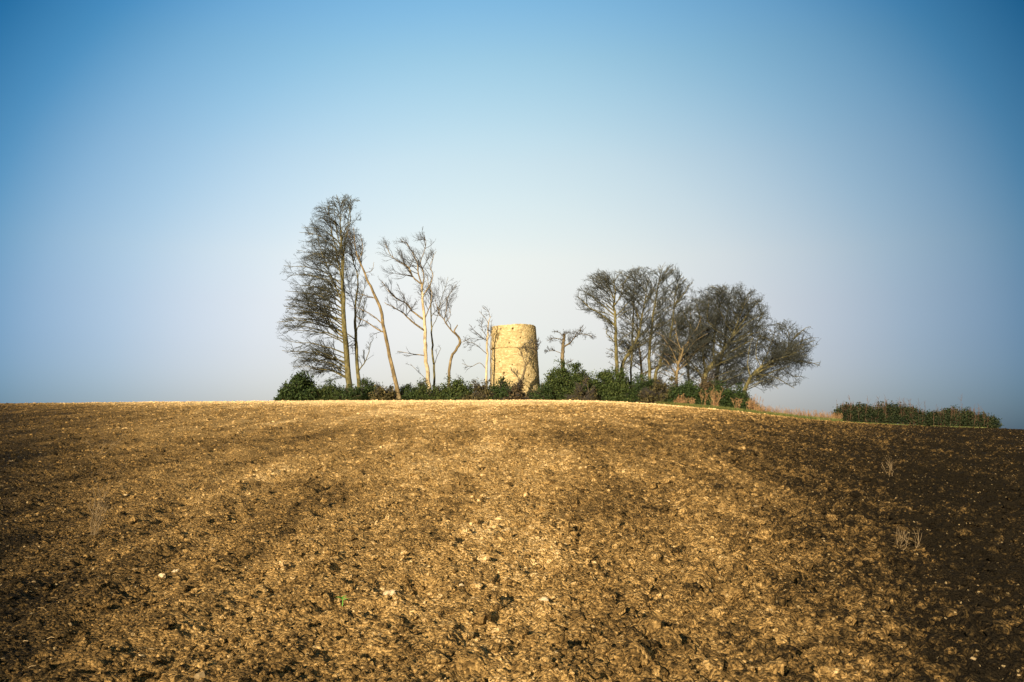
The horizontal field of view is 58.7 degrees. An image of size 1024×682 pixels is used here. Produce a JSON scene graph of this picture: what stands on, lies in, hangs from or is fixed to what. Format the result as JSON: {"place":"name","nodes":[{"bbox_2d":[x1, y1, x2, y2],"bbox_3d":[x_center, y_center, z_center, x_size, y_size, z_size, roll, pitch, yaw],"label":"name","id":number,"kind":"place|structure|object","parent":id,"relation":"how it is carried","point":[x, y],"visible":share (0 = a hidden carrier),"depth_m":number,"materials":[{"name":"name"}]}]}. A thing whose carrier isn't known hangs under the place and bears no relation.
{"place":"outdoors","nodes":[
{"label":"outdoors","id":0,"kind":"place"},
{"bbox_2d":[0,399,1023,681],"bbox_3d":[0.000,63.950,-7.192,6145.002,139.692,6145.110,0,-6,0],"label":"field","id":1,"kind":"structure","parent":0,"point":[306,632],"depth_m":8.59,"materials":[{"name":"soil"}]},
{"bbox_2d":[85,478,111,535],"bbox_3d":[-3.935,1.576,8.666,0.244,0.570,0.298,4,-8,-32],"label":"dead weed","id":2,"kind":"object","parent":1,"relation":"on","point":[96,508],"visible":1,"depth_m":8.65,"materials":[{"name":"plant"}]},
{"bbox_2d":[83,438,120,454],"bbox_3d":[-7.548,1.922,16.745,0.692,0.366,0.341,5,-8,-37],"label":"dead weed","id":3,"kind":"object","parent":1,"relation":"on","point":[104,446],"visible":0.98,"depth_m":16.79,"materials":[{"name":"plant"}]},
{"bbox_2d":[273,368,325,400],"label":"holly bush","id":4,"kind":"object","parent":1,"relation":"on","point":[298,387],"visible":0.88,"depth_m":91.62,"materials":[{"name":"green plant"}]},
{"bbox_2d":[277,194,360,387],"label":"beech tree","id":5,"kind":"object","parent":1,"relation":"on","point":[313,312],"visible":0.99,"depth_m":95.95,"materials":[{"name":"brown plant"}]},
{"bbox_2d":[309,379,346,400],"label":"evergreen bush","id":6,"kind":"object","parent":1,"relation":"on","point":[330,390],"visible":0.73,"depth_m":92.36,"materials":[{"name":"green plant"}]},
{"bbox_2d":[332,381,368,399],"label":"evergreen bush","id":7,"kind":"object","parent":1,"relation":"on","point":[350,392],"visible":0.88,"depth_m":91.98,"materials":[{"name":"green plant"}]},
{"bbox_2d":[331,228,373,388],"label":"beech tree","id":8,"kind":"object","parent":1,"relation":"on","point":[356,327],"visible":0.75,"depth_m":97.74,"materials":[{"name":"brown plant"}]},
{"bbox_2d":[358,376,382,399],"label":"evergreen bush","id":9,"kind":"object","parent":1,"relation":"on","point":[367,386],"visible":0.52,"depth_m":94.00,"materials":[{"name":"green plant"}]},
{"bbox_2d":[346,226,401,399],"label":"beech tree","id":10,"kind":"object","parent":1,"relation":"on","point":[396,385],"visible":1,"depth_m":92.98,"materials":[{"name":"brown plant"}]},
{"bbox_2d":[368,381,399,400],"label":"bramble bush","id":11,"kind":"object","parent":1,"relation":"on","point":[378,393],"visible":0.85,"depth_m":91.88,"materials":[{"name":"brown plant"}]},
{"bbox_2d":[383,590,395,594],"bbox_3d":[-0.847,1.748,6.293,0.097,0.059,0.069,0,-6,0],"label":"flint stone","id":12,"kind":"object","parent":1,"relation":"on","point":[389,592],"visible":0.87,"depth_m":6.27,"materials":[{"name":"white stone"}]},
{"bbox_2d":[376,227,435,390],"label":"beech tree","id":13,"kind":"object","parent":1,"relation":"on","point":[403,300],"visible":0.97,"depth_m":99.32,"materials":[{"name":"beige plant"}]},
{"bbox_2d":[394,384,417,399],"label":"evergreen bush","id":14,"kind":"object","parent":1,"relation":"on","point":[405,390],"visible":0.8,"depth_m":92.93,"materials":[{"name":"green plant"}]},
{"bbox_2d":[408,377,445,399],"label":"evergreen bush","id":15,"kind":"object","parent":1,"relation":"on","point":[423,391],"visible":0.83,"depth_m":92.78,"materials":[{"name":"green plant"}]},
{"bbox_2d":[423,277,457,385],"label":"slender tree","id":16,"kind":"object","parent":1,"relation":"on","point":[433,361],"visible":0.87,"depth_m":100.05,"materials":[{"name":"beige plant"}]},
{"bbox_2d":[430,284,469,382],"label":"crooked tree","id":17,"kind":"object","parent":1,"relation":"on","point":[456,334],"visible":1,"depth_m":97.15,"materials":[{"name":"brown plant"}]},
{"bbox_2d":[436,373,473,399],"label":"evergreen bush","id":18,"kind":"object","parent":1,"relation":"on","point":[456,389],"visible":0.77,"depth_m":92.83,"materials":[{"name":"green plant"}]},
{"bbox_2d":[462,306,494,385],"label":"slender tree","id":19,"kind":"object","parent":1,"relation":"on","point":[486,352],"visible":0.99,"depth_m":94.33,"materials":[{"name":"beige plant"}]},
{"bbox_2d":[459,379,500,399],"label":"bramble bush","id":20,"kind":"object","parent":1,"relation":"on","point":[480,392],"visible":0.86,"depth_m":91.83,"materials":[{"name":"brown plant"}]},
{"bbox_2d":[485,320,491,384],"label":"sapling","id":21,"kind":"object","parent":1,"relation":"on","point":[490,358],"visible":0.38,"depth_m":99.06,"materials":[{"name":"brown plant"}]},
{"bbox_2d":[487,373,512,399],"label":"evergreen bush","id":22,"kind":"object","parent":1,"relation":"on","point":[501,389],"visible":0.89,"depth_m":91.36,"materials":[{"name":"green plant"}]},
{"bbox_2d":[0,403,1021,680],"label":"flint chips","id":23,"kind":"object","parent":1,"relation":"on","point":[200,675],"visible":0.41,"depth_m":7.91,"materials":[{"name":"white stone"}]},
{"bbox_2d":[500,378,529,399],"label":"bramble bush","id":24,"kind":"object","parent":1,"relation":"on","point":[517,392],"visible":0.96,"depth_m":91.08,"materials":[{"name":"brown plant"}]},
{"bbox_2d":[491,324,539,396],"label":"stone tower","id":25,"kind":"structure","parent":1,"relation":"on","point":[507,340],"depth_m":95.36,"materials":[{"name":"beige stone"}]},
{"bbox_2d":[510,336,540,381],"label":"crooked tree","id":26,"kind":"object","parent":1,"relation":"on","point":[527,351],"visible":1,"depth_m":92.99,"materials":[{"name":"brown plant"}]},
{"bbox_2d":[528,380,554,399],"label":"evergreen bush","id":27,"kind":"object","parent":1,"relation":"on","point":[542,394],"visible":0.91,"depth_m":91.33,"materials":[{"name":"green plant"}]},
{"bbox_2d":[538,597,548,600],"bbox_3d":[0.207,1.690,5.948,0.072,0.038,0.057,0,-6,0],"label":"flint stone","id":28,"kind":"object","parent":1,"relation":"on","point":[544,599],"visible":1,"depth_m":5.93,"materials":[{"name":"beige stone"}]},
{"bbox_2d":[544,324,595,376],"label":"windswept tree","id":29,"kind":"object","parent":1,"relation":"on","point":[562,342],"visible":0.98,"depth_m":95.35,"materials":[{"name":"brown plant"}]},
{"bbox_2d":[538,359,608,400],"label":"holly bush","id":30,"kind":"object","parent":1,"relation":"on","point":[560,384],"visible":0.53,"depth_m":93.46,"materials":[{"name":"green plant"}]},
{"bbox_2d":[564,377,601,400],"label":"bramble bush","id":31,"kind":"object","parent":1,"relation":"on","point":[579,395],"visible":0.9,"depth_m":91.04,"materials":[{"name":"brown plant"}]},
{"bbox_2d":[574,269,636,373],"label":"beech tree","id":32,"kind":"object","parent":1,"relation":"on","point":[602,287],"visible":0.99,"depth_m":97.53,"materials":[{"name":"brown plant"}]},
{"bbox_2d":[590,362,633,402],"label":"evergreen bush","id":33,"kind":"object","parent":1,"relation":"on","point":[615,387],"visible":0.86,"depth_m":92.94,"materials":[{"name":"green plant"}]},
{"bbox_2d":[617,266,649,381],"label":"slender tree","id":34,"kind":"object","parent":1,"relation":"on","point":[638,268],"visible":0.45,"depth_m":101.60,"materials":[{"name":"brown plant"}]},
{"bbox_2d":[610,267,669,369],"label":"beech tree","id":35,"kind":"object","parent":1,"relation":"on","point":[635,344],"visible":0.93,"depth_m":98.90,"materials":[{"name":"brown plant"}]},
{"bbox_2d":[623,371,661,402],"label":"evergreen bush","id":36,"kind":"object","parent":1,"relation":"on","point":[640,383],"visible":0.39,"depth_m":92.78,"materials":[{"name":"green plant"}]},
{"bbox_2d":[611,296,675,375],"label":"thorn tree","id":37,"kind":"object","parent":1,"relation":"on","point":[640,363],"visible":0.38,"depth_m":103.66,"materials":[{"name":"brown plant"}]},
{"bbox_2d":[636,263,688,378],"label":"beech tree","id":38,"kind":"object","parent":1,"relation":"on","point":[663,291],"visible":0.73,"depth_m":99.04,"materials":[{"name":"brown plant"}]},
{"bbox_2d":[632,373,695,403],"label":"thorn bush","id":39,"kind":"object","parent":1,"relation":"on","point":[658,392],"visible":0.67,"depth_m":91.64,"materials":[{"name":"brown plant"}]},
{"bbox_2d":[653,266,699,378],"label":"beech tree","id":40,"kind":"object","parent":1,"relation":"on","point":[676,288],"visible":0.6,"depth_m":98.17,"materials":[{"name":"brown plant"}]},
{"bbox_2d":[652,307,713,386],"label":"thorn tree","id":41,"kind":"object","parent":1,"relation":"on","point":[669,342],"visible":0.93,"depth_m":94.47,"materials":[{"name":"brown plant"}]},
{"bbox_2d":[673,393,694,404],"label":"dead weeds","id":42,"kind":"object","parent":1,"relation":"on","point":[678,399],"visible":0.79,"depth_m":86.78,"materials":[{"name":"brown plant"}]},
{"bbox_2d":[662,379,712,404],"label":"evergreen bush","id":43,"kind":"object","parent":1,"relation":"on","point":[687,389],"visible":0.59,"depth_m":90.42,"materials":[{"name":"green plant"}]},
{"bbox_2d":[660,292,720,382],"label":"thorn tree","id":44,"kind":"object","parent":1,"relation":"on","point":[686,339],"visible":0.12,"depth_m":100.36,"materials":[{"name":"brown plant"}]},
{"bbox_2d":[690,363,719,399],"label":"bramble bush","id":45,"kind":"object","parent":1,"relation":"on","point":[707,385],"visible":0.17,"depth_m":92.83,"materials":[{"name":"brown plant"}]},
{"bbox_2d":[700,385,724,405],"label":"dead weeds","id":46,"kind":"object","parent":1,"relation":"on","point":[714,400],"visible":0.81,"depth_m":83.87,"materials":[{"name":"brown plant"}]},
{"bbox_2d":[665,282,774,388],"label":"oak tree","id":47,"kind":"object","parent":1,"relation":"on","point":[723,301],"visible":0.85,"depth_m":94.95,"materials":[{"name":"brown plant"}]},
{"bbox_2d":[694,284,765,388],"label":"oak tree","id":48,"kind":"object","parent":1,"relation":"on","point":[743,330],"visible":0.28,"depth_m":97.97,"materials":[{"name":"brown plant"}]},
{"bbox_2d":[698,377,765,409],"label":"thorn bush","id":49,"kind":"object","parent":1,"relation":"on","point":[727,395],"visible":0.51,"depth_m":88.72,"materials":[{"name":"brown plant"}]},
{"bbox_2d":[731,394,764,409],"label":"dead weeds","id":50,"kind":"object","parent":1,"relation":"on","point":[750,406],"visible":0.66,"depth_m":82.19,"materials":[{"name":"brown plant"}]},
{"bbox_2d":[742,319,820,391],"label":"oak tree","id":51,"kind":"object","parent":1,"relation":"on","point":[779,353],"visible":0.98,"depth_m":92.74,"materials":[{"name":"brown plant"}]},
{"bbox_2d":[656,401,987,427],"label":"grass bank","id":52,"kind":"structure","parent":1,"relation":"on","point":[747,410],"depth_m":78.90,"materials":[{"name":"green plant"}]},
{"bbox_2d":[754,404,841,418],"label":"dry stalks","id":53,"kind":"object","parent":52,"relation":"on","point":[798,414],"visible":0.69,"depth_m":80.17,"materials":[{"name":"brown plant"}]},
{"bbox_2d":[881,457,894,475],"bbox_3d":[7.052,2.342,17.027,0.291,0.389,0.175,-4,-7,30],"label":"dead weed","id":54,"kind":"object","parent":1,"relation":"on","point":[888,466],"visible":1,"depth_m":17.06,"materials":[{"name":"plant"}]},
{"bbox_2d":[892,527,921,549],"bbox_3d":[3.797,1.936,8.921,0.295,0.248,0.283,2,-7,-16],"label":"dead weed","id":55,"kind":"object","parent":1,"relation":"on","point":[906,539],"visible":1,"depth_m":8.87,"materials":[{"name":"plant"}]},
{"bbox_2d":[831,395,1003,428],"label":"hedge","id":56,"kind":"object","parent":1,"relation":"on","point":[858,412],"visible":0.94,"depth_m":81.58,"materials":[{"name":"green plant"}]},
{"bbox_2d":[0,0,1023,428],"label":"sky","id":57,"kind":"structure","parent":0,"point":[857,166],"materials":[{"name":"blue"}]}
]}

